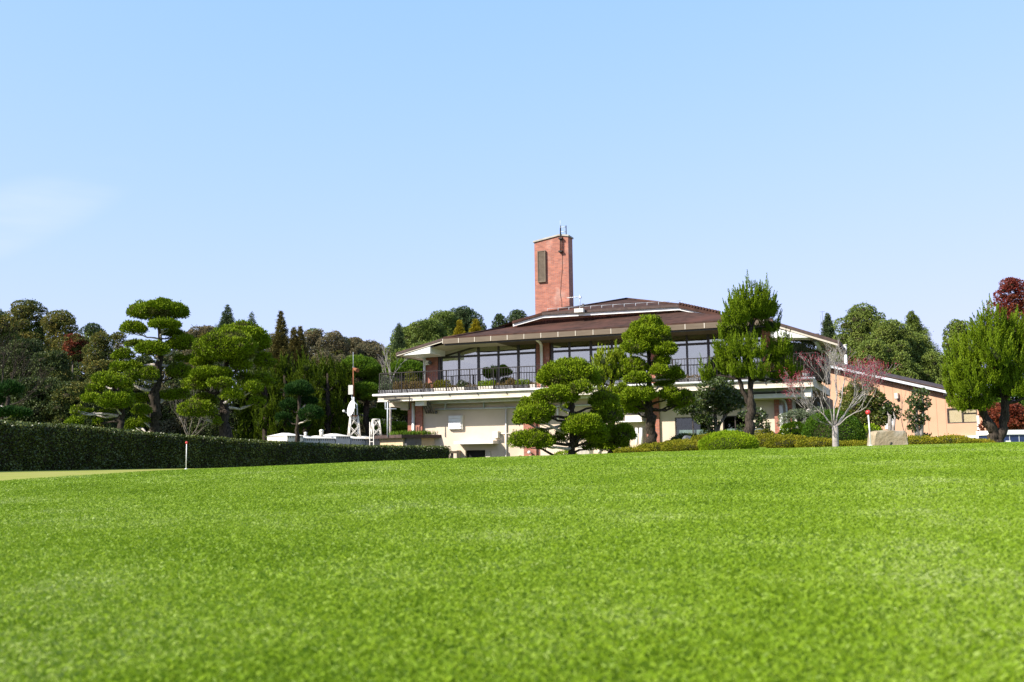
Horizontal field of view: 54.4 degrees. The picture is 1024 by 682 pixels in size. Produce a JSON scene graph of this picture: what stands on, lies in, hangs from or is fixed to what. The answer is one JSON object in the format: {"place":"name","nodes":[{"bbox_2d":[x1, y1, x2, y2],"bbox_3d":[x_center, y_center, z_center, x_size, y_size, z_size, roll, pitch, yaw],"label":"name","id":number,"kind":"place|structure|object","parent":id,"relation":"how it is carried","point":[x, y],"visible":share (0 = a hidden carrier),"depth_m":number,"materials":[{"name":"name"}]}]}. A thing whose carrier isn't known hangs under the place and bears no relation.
{"place":"outdoors","nodes":[
{"label":"outdoors","id":0,"kind":"place"},
{"bbox_2d":[0,412,1023,681],"bbox_3d":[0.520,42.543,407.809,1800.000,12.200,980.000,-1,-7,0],"label":"ground","id":1,"kind":"structure","parent":0,"point":[832,670],"depth_m":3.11,"materials":[{"name":"green plant"}]},
{"bbox_2d":[0,308,21,365],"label":"broadleaf tree","id":2,"kind":"object","parent":1,"relation":"on","point":[4,322],"visible":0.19,"depth_m":74.45,"materials":[{"name":"green plant"}]},
{"bbox_2d":[0,378,33,420],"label":"cloud pruned pine","id":3,"kind":"object","parent":1,"relation":"on","point":[8,390],"visible":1,"depth_m":33.77,"materials":[{"name":"green plant"}]},
{"bbox_2d":[0,337,44,420],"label":"broadleaf tree","id":4,"kind":"object","parent":1,"relation":"on","point":[28,349],"visible":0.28,"depth_m":63.67,"materials":[{"name":"green plant"}]},
{"bbox_2d":[1,298,51,374],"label":"broadleaf tree","id":5,"kind":"object","parent":1,"relation":"on","point":[27,308],"visible":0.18,"depth_m":78.14,"materials":[{"name":"green plant"}]},
{"bbox_2d":[0,325,52,405],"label":"tree","id":6,"kind":"object","parent":1,"relation":"on","point":[13,372],"visible":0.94,"depth_m":50.44,"materials":[{"name":"green plant"}]},
{"bbox_2d":[4,375,76,423],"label":"broadleaf tree","id":7,"kind":"object","parent":1,"relation":"on","point":[36,404],"visible":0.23,"depth_m":55.26,"materials":[{"name":"green plant"}]},
{"bbox_2d":[26,348,78,404],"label":"broadleaf tree","id":8,"kind":"object","parent":1,"relation":"on","point":[59,362],"visible":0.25,"depth_m":61.61,"materials":[{"name":"green plant"}]},
{"bbox_2d":[26,309,84,380],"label":"broadleaf tree","id":9,"kind":"object","parent":1,"relation":"on","point":[61,322],"visible":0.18,"depth_m":75.99,"materials":[{"name":"green plant"}]},
{"bbox_2d":[57,333,88,371],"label":"broadleaf tree","id":10,"kind":"object","parent":1,"relation":"on","point":[73,344],"visible":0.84,"depth_m":68.14,"materials":[{"name":"red plant"}]},
{"bbox_2d":[39,381,111,427],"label":"broadleaf tree","id":11,"kind":"object","parent":1,"relation":"on","point":[68,394],"visible":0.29,"depth_m":55.19,"materials":[{"name":"green plant"}]},
{"bbox_2d":[70,322,105,381],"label":"broadleaf tree","id":12,"kind":"object","parent":1,"relation":"on","point":[89,329],"visible":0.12,"depth_m":72.24,"materials":[{"name":"green plant"}]},
{"bbox_2d":[74,330,115,381],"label":"broadleaf tree","id":13,"kind":"object","parent":1,"relation":"on","point":[97,351],"visible":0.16,"depth_m":66.03,"materials":[{"name":"green plant"}]},
{"bbox_2d":[64,372,135,428],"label":"cloud pruned juniper","id":14,"kind":"object","parent":1,"relation":"on","point":[119,401],"visible":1,"depth_m":36.16,"materials":[{"name":"green plant"}]},
{"bbox_2d":[0,468,200,480],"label":"putting green","id":15,"kind":"object","parent":1,"relation":"on","point":[8,475],"visible":0.44,"depth_m":20.11,"materials":[{"name":"plant"}]},
{"bbox_2d":[83,359,121,407],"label":"broadleaf tree","id":16,"kind":"object","parent":1,"relation":"on","point":[100,365],"visible":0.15,"depth_m":59.78,"materials":[{"name":"green plant"}]},
{"bbox_2d":[91,386,138,429],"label":"broadleaf tree","id":17,"kind":"object","parent":1,"relation":"on","point":[128,415],"visible":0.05,"depth_m":57.61,"materials":[{"name":"green plant"}]},
{"bbox_2d":[108,331,127,373],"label":"broadleaf tree","id":18,"kind":"object","parent":1,"relation":"on","point":[116,336],"visible":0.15,"depth_m":70.32,"materials":[{"name":"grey plant"}]},
{"bbox_2d":[90,296,195,432],"bbox_3d":[-14.316,1.695,38.596,4.168,6.870,2.696,-1,-7,0],"label":"cloud pruned juniper","id":19,"kind":"object","parent":1,"relation":"on","point":[160,313],"visible":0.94,"depth_m":38.38,"materials":[{"name":"green plant"}]},
{"bbox_2d":[125,354,163,431],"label":"broadleaf tree","id":20,"kind":"object","parent":1,"relation":"on","point":[145,360],"visible":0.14,"depth_m":60.77,"materials":[{"name":"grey plant"}]},
{"bbox_2d":[144,351,195,434],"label":"broadleaf tree","id":21,"kind":"object","parent":1,"relation":"on","point":[172,425],"visible":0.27,"depth_m":59.25,"materials":[{"name":"green plant"}]},
{"bbox_2d":[180,324,213,430],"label":"broadleaf tree","id":22,"kind":"object","parent":1,"relation":"on","point":[201,331],"visible":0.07,"depth_m":107.91,"materials":[{"name":"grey plant"}]},
{"bbox_2d":[164,384,231,435],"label":"bare tree","id":23,"kind":"object","parent":1,"relation":"on","point":[180,419],"visible":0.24,"depth_m":42.91,"materials":[{"name":"grey plant"}]},
{"bbox_2d":[182,361,241,437],"bbox_3d":[-17.902,4.710,59.827,3.986,7.832,3.653,-1,-7,0],"label":"broadleaf tree","id":24,"kind":"object","parent":1,"relation":"on","point":[211,429],"visible":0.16,"depth_m":59.10,"materials":[{"name":"green plant"}]},
{"bbox_2d":[0,419,451,470],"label":"hedge","id":25,"kind":"object","parent":1,"relation":"on","point":[31,446],"visible":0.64,"depth_m":29.87,"materials":[{"name":"green plant"}]},
{"bbox_2d":[176,319,277,437],"bbox_3d":[-10.333,1.991,36.057,3.451,5.810,3.276,-1,-7,0],"label":"cloud pruned juniper","id":26,"kind":"object","parent":1,"relation":"on","point":[235,342],"visible":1,"depth_m":35.42,"materials":[{"name":"green plant"}]},
{"bbox_2d":[213,305,248,370],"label":"fir tree","id":27,"kind":"object","parent":1,"relation":"on","point":[226,319],"visible":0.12,"depth_m":104.72,"materials":[{"name":"green plant"}]},
{"bbox_2d":[232,369,258,438],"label":"spiky juniper","id":28,"kind":"object","parent":1,"relation":"on","point":[245,417],"visible":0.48,"depth_m":59.41,"materials":[{"name":"green plant"}]},
{"bbox_2d":[247,366,283,440],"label":"spiky juniper","id":29,"kind":"object","parent":1,"relation":"on","point":[266,426],"visible":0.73,"depth_m":58.59,"materials":[{"name":"green plant"}]},
{"bbox_2d":[268,310,299,430],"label":"cedar tree","id":30,"kind":"object","parent":1,"relation":"on","point":[281,342],"visible":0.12,"depth_m":76.26,"materials":[{"name":"green plant"}]},
{"bbox_2d":[269,351,298,433],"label":"spiky juniper","id":31,"kind":"object","parent":1,"relation":"on","point":[282,367],"visible":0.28,"depth_m":60.83,"materials":[{"name":"green plant"}]},
{"bbox_2d":[288,326,301,365],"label":"cedar tree","id":32,"kind":"object","parent":1,"relation":"on","point":[292,343],"visible":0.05,"depth_m":78.35,"materials":[{"name":"green plant"}]},
{"bbox_2d":[274,379,325,441],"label":"cloud pruned pine","id":33,"kind":"object","parent":1,"relation":"on","point":[302,390],"visible":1,"depth_m":44.86,"materials":[{"name":"green plant"}]},
{"bbox_2d":[283,345,326,435],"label":"spiky juniper","id":34,"kind":"object","parent":1,"relation":"on","point":[305,369],"visible":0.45,"depth_m":59.45,"materials":[{"name":"green plant"}]},
{"bbox_2d":[293,325,324,429],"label":"cedar tree","id":35,"kind":"object","parent":1,"relation":"on","point":[300,342],"visible":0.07,"depth_m":78.32,"materials":[{"name":"green plant"}]},
{"bbox_2d":[303,328,324,358],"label":"broadleaf tree","id":36,"kind":"object","parent":1,"relation":"on","point":[311,334],"visible":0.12,"depth_m":118.06,"materials":[{"name":"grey plant"}]},
{"bbox_2d":[308,350,337,389],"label":"broadleaf tree","id":37,"kind":"object","parent":1,"relation":"on","point":[326,354],"visible":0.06,"depth_m":99.91,"materials":[{"name":"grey plant"}]},
{"bbox_2d":[267,429,379,447],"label":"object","id":38,"kind":"object","parent":1,"relation":"on","point":[332,438],"visible":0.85,"depth_m":52.11,"materials":[{"name":"white paint"}]},
{"bbox_2d":[347,415,360,436],"bbox_3d":[-8.696,4.695,54.835,0.677,1.209,0.677,1,-7,-18],"label":"lattice stand","id":39,"kind":"object","parent":38,"relation":"on","point":[350,424],"visible":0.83,"depth_m":54.67,"materials":[{"name":"white paint"}]},
{"bbox_2d":[348,366,358,433],"bbox_3d":[-8.640,2.964,54.931,0.866,4.763,0.440,-2,-7,11],"label":"antenna mast","id":40,"kind":"object","parent":39,"relation":"on","point":[351,390],"visible":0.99,"depth_m":54.95,"materials":[{"name":"white metal"}]},
{"bbox_2d":[309,347,347,434],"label":"spiky juniper","id":41,"kind":"object","parent":1,"relation":"on","point":[329,395],"visible":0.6,"depth_m":61.92,"materials":[{"name":"green plant"}]},
{"bbox_2d":[311,330,350,375],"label":"broadleaf tree","id":42,"kind":"object","parent":1,"relation":"on","point":[336,344],"visible":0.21,"depth_m":115.82,"materials":[{"name":"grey plant"}]},
{"bbox_2d":[330,355,359,435],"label":"spiky juniper","id":43,"kind":"object","parent":1,"relation":"on","point":[347,399],"visible":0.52,"depth_m":62.39,"materials":[{"name":"green plant"}]},
{"bbox_2d":[334,354,376,436],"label":"broadleaf tree","id":44,"kind":"object","parent":1,"relation":"on","point":[363,431],"visible":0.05,"depth_m":99.20,"materials":[{"name":"green plant"}]},
{"bbox_2d":[348,337,362,355],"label":"broadleaf tree","id":45,"kind":"object","parent":1,"relation":"on","point":[354,341],"visible":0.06,"depth_m":119.97,"materials":[{"name":"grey plant"}]},
{"bbox_2d":[355,339,384,420],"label":"broadleaf tree","id":46,"kind":"object","parent":1,"relation":"on","point":[372,348],"visible":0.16,"depth_m":117.75,"materials":[{"name":"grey plant"}]},
{"bbox_2d":[340,353,407,436],"bbox_3d":[-8.963,5.039,63.778,4.861,8.635,3.032,-1,-7,0],"label":"broadleaf tree","id":47,"kind":"object","parent":1,"relation":"on","point":[367,376],"depth_m":63.60,"materials":[{"name":"green plant"}]},
{"bbox_2d":[377,345,406,432],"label":"bare tree","id":48,"kind":"object","parent":1,"relation":"on","point":[390,424],"visible":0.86,"depth_m":56.99,"materials":[{"name":"plant"}]},
{"bbox_2d":[386,323,405,420],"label":"cedar tree","id":49,"kind":"object","parent":1,"relation":"on","point":[398,342],"visible":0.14,"depth_m":86.41,"materials":[{"name":"green plant"}]},
{"bbox_2d":[381,326,411,375],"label":"broadleaf tree","id":50,"kind":"object","parent":1,"relation":"on","point":[407,333],"visible":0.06,"depth_m":90.07,"materials":[{"name":"green plant"}]},
{"bbox_2d":[365,422,440,447],"bbox_3d":[-5.626,6.159,52.802,3.070,3.760,3.843,4,-8,-38],"label":"pump hut","id":51,"kind":"object","parent":1,"relation":"on","point":[406,437],"visible":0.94,"depth_m":51.72,"materials":[{"name":"concrete"}]},
{"bbox_2d":[383,347,422,376],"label":"broadleaf tree","id":52,"kind":"object","parent":1,"relation":"on","point":[393,358],"visible":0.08,"depth_m":77.83,"materials":[{"name":"green plant"}]},
{"bbox_2d":[387,359,422,431],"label":"tree","id":53,"kind":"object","parent":1,"relation":"on","point":[408,365],"depth_m":65.55,"materials":[{"name":"green plant"}]},
{"bbox_2d":[404,317,446,348],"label":"broadleaf tree","id":54,"kind":"object","parent":1,"relation":"on","point":[427,330],"visible":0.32,"depth_m":87.87,"materials":[{"name":"green plant"}]},
{"bbox_2d":[429,310,465,335],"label":"broadleaf tree","id":55,"kind":"object","parent":1,"relation":"on","point":[448,319],"visible":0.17,"depth_m":91.92,"materials":[{"name":"green plant"}]},
{"bbox_2d":[450,305,484,332],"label":"broadleaf tree","id":56,"kind":"object","parent":1,"relation":"on","point":[465,315],"visible":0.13,"depth_m":94.08,"materials":[{"name":"green plant"}]},
{"bbox_2d":[506,309,527,322],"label":"broadleaf tree","id":57,"kind":"object","parent":1,"relation":"on","point":[516,314],"visible":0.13,"depth_m":96.52,"materials":[{"name":"green plant"}]},
{"bbox_2d":[506,356,624,454],"bbox_3d":[1.837,2.278,33.743,4.121,3.697,2.816,-1,-7,0],"label":"cloud pruned juniper","id":58,"kind":"object","parent":1,"relation":"on","point":[567,380],"visible":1,"depth_m":33.35,"materials":[{"name":"green plant"}]},
{"bbox_2d":[372,225,846,457],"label":"clubhouse","id":59,"kind":"structure","parent":1,"relation":"on","point":[472,423],"depth_m":50.57,"materials":[{"name":"paint"}]},
{"bbox_2d":[441,344,536,387],"bbox_3d":[-1.256,1.350,51.801,5.500,2.483,0.140,-3,-7,22],"label":"window","id":60,"kind":"structure","parent":59,"relation":"in","point":[494,357],"depth_m":51.75,"materials":[{"name":"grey glass"}]},
{"bbox_2d":[551,339,646,384],"bbox_3d":[4.360,1.020,49.528,5.109,2.483,0.140,-3,-7,22],"label":"window","id":61,"kind":"structure","parent":59,"relation":"in","point":[585,349],"depth_m":49.90,"materials":[{"name":"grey glass"}]},
{"bbox_2d":[675,417,705,435],"bbox_3d":[8.589,4.206,47.166,1.690,1.193,0.160,-3,-7,22],"label":"window","id":62,"kind":"structure","parent":59,"relation":"in","point":[692,431],"depth_m":47.32,"materials":[{"name":"grey metal"}]},
{"bbox_2d":[668,331,762,380],"bbox_3d":[9.495,0.718,47.449,4.861,2.483,0.140,-3,-7,22],"label":"window","id":63,"kind":"structure","parent":59,"relation":"in","point":[691,346],"depth_m":47.74,"materials":[{"name":"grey glass"}]},
{"bbox_2d":[790,340,816,376],"bbox_3d":[13.205,0.785,45.119,1.255,1.967,0.815,-3,-7,22],"label":"potted shrub","id":64,"kind":"object","parent":59,"relation":"on","point":[802,346],"visible":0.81,"depth_m":44.99,"materials":[{"name":"plant"}]},
{"bbox_2d":[591,339,631,422],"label":"spiky juniper","id":65,"kind":"object","parent":1,"relation":"on","point":[610,364],"visible":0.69,"depth_m":43.01,"materials":[{"name":"green plant"}]},
{"bbox_2d":[596,421,636,452],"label":"cloud pruned juniper","id":66,"kind":"object","parent":1,"relation":"on","point":[622,434],"visible":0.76,"depth_m":35.27,"materials":[{"name":"green plant"}]},
{"bbox_2d":[613,445,650,452],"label":"azalea bush","id":67,"kind":"object","parent":1,"relation":"on","point":[625,449],"visible":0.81,"depth_m":30.49,"materials":[{"name":"green plant"}]},
{"bbox_2d":[636,441,668,450],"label":"azalea bush","id":68,"kind":"object","parent":1,"relation":"on","point":[655,446],"visible":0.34,"depth_m":32.32,"materials":[{"name":"green plant"}]},
{"bbox_2d":[612,313,695,443],"bbox_3d":[5.669,1.600,39.808,3.309,5.612,2.648,-1,-7,0],"label":"cloud pruned juniper","id":69,"kind":"object","parent":1,"relation":"on","point":[647,333],"visible":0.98,"depth_m":39.60,"materials":[{"name":"green plant"}]},
{"bbox_2d":[661,439,707,451],"bbox_3d":[5.584,3.319,31.323,1.804,0.505,1.854,-1,-7,0],"label":"azalea bush","id":70,"kind":"object","parent":1,"relation":"on","point":[685,445],"visible":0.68,"depth_m":30.78,"materials":[{"name":"green plant"}]},
{"bbox_2d":[672,376,745,433],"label":"camellia tree","id":71,"kind":"object","parent":1,"relation":"on","point":[719,389],"visible":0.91,"depth_m":42.66,"materials":[{"name":"green plant"}]},
{"bbox_2d":[697,429,759,450],"bbox_3d":[6.586,3.158,30.319,1.940,0.994,1.771,-1,-7,0],"label":"round shrub","id":72,"kind":"object","parent":1,"relation":"on","point":[722,440],"visible":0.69,"depth_m":29.87,"materials":[{"name":"green plant"}]},
{"bbox_2d":[697,270,803,434],"bbox_3d":[8.728,0.619,36.024,3.992,6.604,2.380,-1,-7,0],"label":"spiky juniper","id":73,"kind":"object","parent":1,"relation":"on","point":[741,311],"visible":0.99,"depth_m":35.98,"materials":[{"name":"green plant"}]},
{"bbox_2d":[734,407,771,431],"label":"camellia tree","id":74,"kind":"object","parent":1,"relation":"on","point":[761,418],"visible":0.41,"depth_m":40.69,"materials":[{"name":"green plant"}]},
{"bbox_2d":[764,433,807,447],"bbox_3d":[8.843,3.237,31.811,1.648,0.634,1.587,-1,-7,0],"label":"azalea bush","id":75,"kind":"object","parent":1,"relation":"on","point":[787,441],"visible":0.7,"depth_m":31.44,"materials":[{"name":"green plant"}]},
{"bbox_2d":[778,421,803,439],"bbox_3d":[10.745,3.648,37.796,1.369,1.332,1.254,-1,-7,0],"label":"round shrub","id":76,"kind":"object","parent":1,"relation":"on","point":[794,430],"visible":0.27,"depth_m":37.60,"materials":[{"name":"green plant"}]},
{"bbox_2d":[777,406,825,427],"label":"gnarled pine","id":77,"kind":"object","parent":1,"relation":"on","point":[797,414],"visible":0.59,"depth_m":40.81,"materials":[{"name":"green plant"}]},
{"bbox_2d":[794,436,839,447],"bbox_3d":[9.437,3.171,30.825,1.370,0.488,1.368,-1,-7,0],"label":"azalea bush","id":78,"kind":"object","parent":1,"relation":"on","point":[818,442],"visible":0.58,"depth_m":30.47,"materials":[{"name":"green plant"}]},
{"bbox_2d":[816,312,836,354],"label":"fir tree","id":79,"kind":"object","parent":1,"relation":"on","point":[827,330],"visible":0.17,"depth_m":88.38,"materials":[{"name":"green plant"}]},
{"bbox_2d":[801,409,865,441],"bbox_3d":[11.255,3.320,34.838,2.300,1.923,2.037,-1,-7,0],"label":"round shrub","id":80,"kind":"object","parent":1,"relation":"on","point":[846,431],"visible":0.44,"depth_m":34.37,"materials":[{"name":"green plant"}]},
{"bbox_2d":[776,339,900,446],"bbox_3d":[8.280,1.270,25.621,2.983,3.059,2.710,-1,-7,0],"label":"bare tree","id":81,"kind":"object","parent":1,"relation":"on","point":[835,425],"visible":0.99,"depth_m":25.27,"materials":[{"name":"grey plant"}]},
{"bbox_2d":[832,301,895,364],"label":"broadleaf tree","id":82,"kind":"object","parent":1,"relation":"on","point":[856,327],"visible":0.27,"depth_m":84.05,"materials":[{"name":"green plant"}]},
{"bbox_2d":[838,378,892,430],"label":"garden tree","id":83,"kind":"object","parent":1,"relation":"on","point":[877,417],"visible":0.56,"depth_m":40.48,"materials":[{"name":"green plant"}]},
{"bbox_2d":[851,339,897,374],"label":"broadleaf tree","id":84,"kind":"object","parent":1,"relation":"on","point":[873,348],"visible":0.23,"depth_m":79.70,"materials":[{"name":"green plant"}]},
{"bbox_2d":[867,430,907,445],"bbox_3d":[7.759,2.061,20.608,0.744,0.426,0.492,-1,-7,0],"label":"garden stone","id":85,"kind":"object","parent":1,"relation":"on","point":[888,437],"visible":0.84,"depth_m":20.38,"materials":[{"name":"stone"}]},
{"bbox_2d":[879,400,901,429],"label":"clipped garden tree","id":86,"kind":"object","parent":1,"relation":"on","point":[890,413],"visible":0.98,"depth_m":40.09,"materials":[{"name":"green plant"}]},
{"bbox_2d":[869,318,920,379],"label":"broadleaf tree","id":87,"kind":"object","parent":1,"relation":"on","point":[893,333],"visible":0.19,"depth_m":81.87,"materials":[{"name":"green plant"}]},
{"bbox_2d":[883,351,922,379],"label":"broadleaf tree","id":88,"kind":"object","parent":1,"relation":"on","point":[905,368],"visible":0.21,"depth_m":79.63,"materials":[{"name":"green plant"}]},
{"bbox_2d":[821,361,985,439],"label":"annex building","id":89,"kind":"structure","parent":1,"relation":"on","point":[945,419],"depth_m":55.23,"materials":[{"name":"beige paint"}]},
{"bbox_2d":[947,408,976,423],"bbox_3d":[24.400,4.035,53.907,0.100,0.825,1.612,6,-9,-43],"label":"window","id":90,"kind":"structure","parent":89,"relation":"in","point":[953,415],"depth_m":53.99,"materials":[{"name":"beige glass"}]},
{"bbox_2d":[902,387,932,436],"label":"clipped garden tree","id":91,"kind":"object","parent":1,"relation":"on","point":[917,426],"visible":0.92,"depth_m":39.76,"materials":[{"name":"green plant"}]},
{"bbox_2d":[905,332,935,379],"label":"broadleaf tree","id":92,"kind":"object","parent":1,"relation":"on","point":[914,340],"visible":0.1,"depth_m":83.82,"materials":[{"name":"green plant"}]},
{"bbox_2d":[904,310,943,378],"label":"fir tree","id":93,"kind":"object","parent":1,"relation":"on","point":[914,321],"visible":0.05,"depth_m":86.21,"materials":[{"name":"green plant"}]},
{"bbox_2d":[907,434,943,444],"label":"azalea bush","id":94,"kind":"object","parent":1,"relation":"on","point":[922,439],"visible":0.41,"depth_m":29.38,"materials":[{"name":"green plant"}]},
{"bbox_2d":[915,350,942,383],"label":"broadleaf tree","id":95,"kind":"object","parent":1,"relation":"on","point":[928,364],"visible":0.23,"depth_m":81.69,"materials":[{"name":"green plant"}]},
{"bbox_2d":[931,433,970,443],"bbox_3d":[13.464,3.082,30.823,1.664,0.492,1.656,-1,-7,0],"label":"azalea bush","id":96,"kind":"object","parent":1,"relation":"on","point":[949,439],"visible":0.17,"depth_m":30.33,"materials":[{"name":"green plant"}]},
{"bbox_2d":[935,318,971,384],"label":"broadleaf tree","id":97,"kind":"object","parent":1,"relation":"on","point":[958,324],"visible":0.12,"depth_m":70.27,"materials":[{"name":"green plant"}]},
{"bbox_2d":[955,437,995,443],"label":"azalea bush","id":98,"kind":"object","parent":1,"relation":"on","point":[975,440],"visible":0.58,"depth_m":29.52,"materials":[{"name":"green plant"}]},
{"bbox_2d":[938,293,1023,442],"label":"spiky juniper","id":99,"kind":"object","parent":1,"relation":"on","point":[995,350],"visible":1,"depth_m":31.62,"materials":[{"name":"green plant"}]},
{"bbox_2d":[976,430,1023,441],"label":"car","id":100,"kind":"object","parent":1,"relation":"on","point":[1014,435],"visible":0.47,"depth_m":39.81,"materials":[{"name":"white paint"}]},
{"bbox_2d":[977,402,1023,430],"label":"maple tree","id":101,"kind":"object","parent":1,"relation":"on","point":[1016,417],"visible":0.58,"depth_m":45.38,"materials":[{"name":"red plant"}]},
{"bbox_2d":[993,277,1023,348],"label":"maple tree","id":102,"kind":"object","parent":1,"relation":"on","point":[1010,299],"visible":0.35,"depth_m":60.47,"materials":[{"name":"red plant"}]},
{"bbox_2d":[0,0,1023,387],"label":"sky","id":103,"kind":"structure","parent":0,"point":[362,169],"materials":[{"name":"blue"}]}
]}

